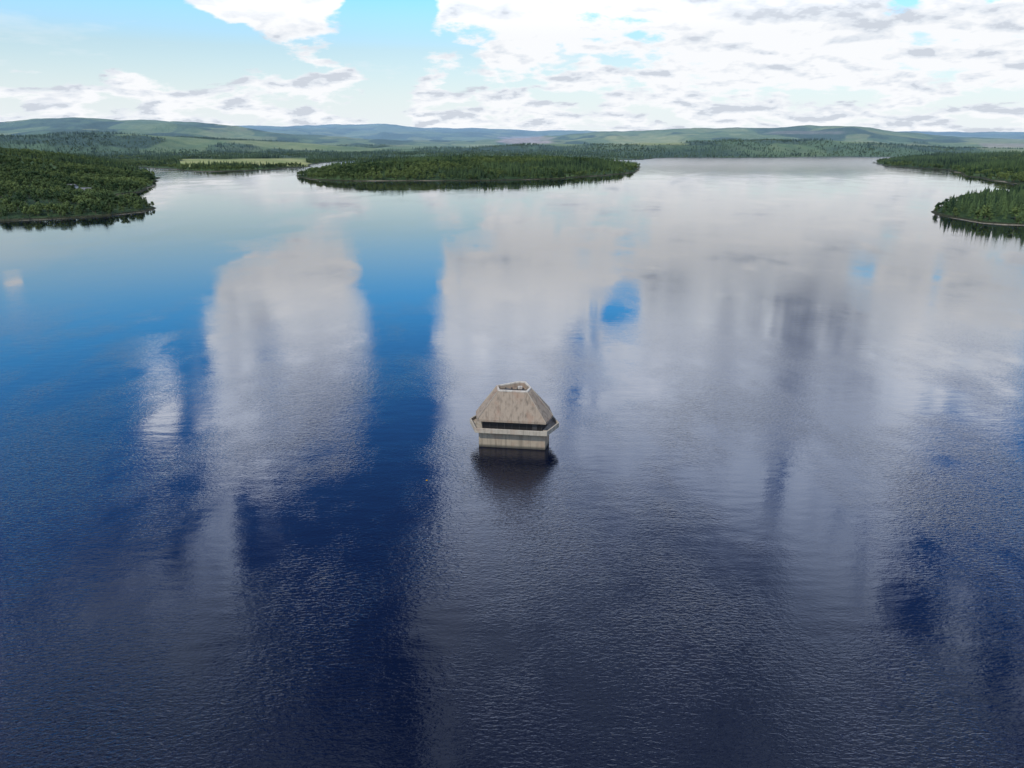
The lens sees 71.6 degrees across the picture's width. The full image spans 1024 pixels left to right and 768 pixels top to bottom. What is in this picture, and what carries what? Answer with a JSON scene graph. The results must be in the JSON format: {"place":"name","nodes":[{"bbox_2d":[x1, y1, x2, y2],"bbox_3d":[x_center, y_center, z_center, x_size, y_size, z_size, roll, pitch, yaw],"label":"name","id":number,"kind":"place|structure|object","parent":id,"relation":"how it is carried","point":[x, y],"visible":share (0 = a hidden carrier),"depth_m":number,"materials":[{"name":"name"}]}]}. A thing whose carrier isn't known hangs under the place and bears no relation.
{"place":"outdoors","nodes":[
{"label":"outdoors","id":0,"kind":"place"},
{"bbox_2d":[0,157,1023,767],"bbox_3d":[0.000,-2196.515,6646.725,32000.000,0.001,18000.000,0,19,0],"label":"lake water","id":1,"kind":"structure","parent":0,"point":[266,501],"depth_m":134.76,"materials":[{"name":"blue liquid"}]},
{"bbox_2d":[479,433,548,449],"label":"shaft wall","id":2,"kind":"structure","parent":1,"relation":"in","point":[514,441],"depth_m":146.80,"materials":[{"name":"concrete"}]},
{"bbox_2d":[473,418,555,430],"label":"ledge slab","id":3,"kind":"structure","parent":2,"relation":"on","point":[550,424],"depth_m":148.90,"materials":[{"name":"concrete"}]},
{"bbox_2d":[470,415,558,435],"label":"parapet","id":4,"kind":"structure","parent":3,"relation":"on","point":[519,432],"depth_m":144.75,"materials":[{"name":"concrete"}]},
{"bbox_2d":[481,422,547,430],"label":"gallery glazing","id":5,"kind":"structure","parent":3,"relation":"on","point":[511,426],"depth_m":146.11,"materials":[{"name":"black glass"}]},
{"bbox_2d":[532,424,536,430],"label":"access door","id":6,"kind":"structure","parent":3,"relation":"on","point":[534,427],"depth_m":145.30,"materials":[{"name":"grey paint"}]},
{"bbox_2d":[0,117,1023,224],"bbox_3d":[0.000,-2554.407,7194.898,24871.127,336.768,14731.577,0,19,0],"label":"hills terrain","id":7,"kind":"structure","parent":0,"point":[328,136],"depth_m":4579.56,"materials":[{"name":"green plant"}]},
{"bbox_2d":[0,130,1023,223],"bbox_3d":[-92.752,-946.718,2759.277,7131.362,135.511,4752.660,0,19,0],"label":"conifer forest","id":8,"kind":"object","parent":7,"relation":"on","point":[1002,201],"visible":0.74,"depth_m":1695.00,"materials":[{"name":"green plant"}]},
{"bbox_2d":[0,130,1023,222],"bbox_3d":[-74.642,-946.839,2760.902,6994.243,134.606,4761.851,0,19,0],"label":"broadleaf woodland","id":9,"kind":"object","parent":7,"relation":"on","point":[94,198],"visible":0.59,"depth_m":1180.57,"materials":[{"name":"green plant"}]},
{"bbox_2d":[0,0,1023,131],"label":"sky","id":10,"kind":"structure","parent":0,"point":[530,65],"materials":[{"name":"white"}]},
{"bbox_2d":[476,383,551,422],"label":"roof slopes","id":11,"kind":"structure","parent":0,"point":[511,406],"depth_m":145.04,"materials":[{"name":"grey concrete"}]},
{"bbox_2d":[496,381,530,392],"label":"roof coping","id":12,"kind":"object","parent":11,"relation":"on","point":[526,391],"visible":1,"depth_m":146.06,"materials":[{"name":"grey concrete"}]},
{"bbox_2d":[476,407,552,424],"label":"roof fascia","id":13,"kind":"structure","parent":11,"relation":"attached to","point":[501,421],"depth_m":144.72,"materials":[{"name":"grey concrete"}]}
]}

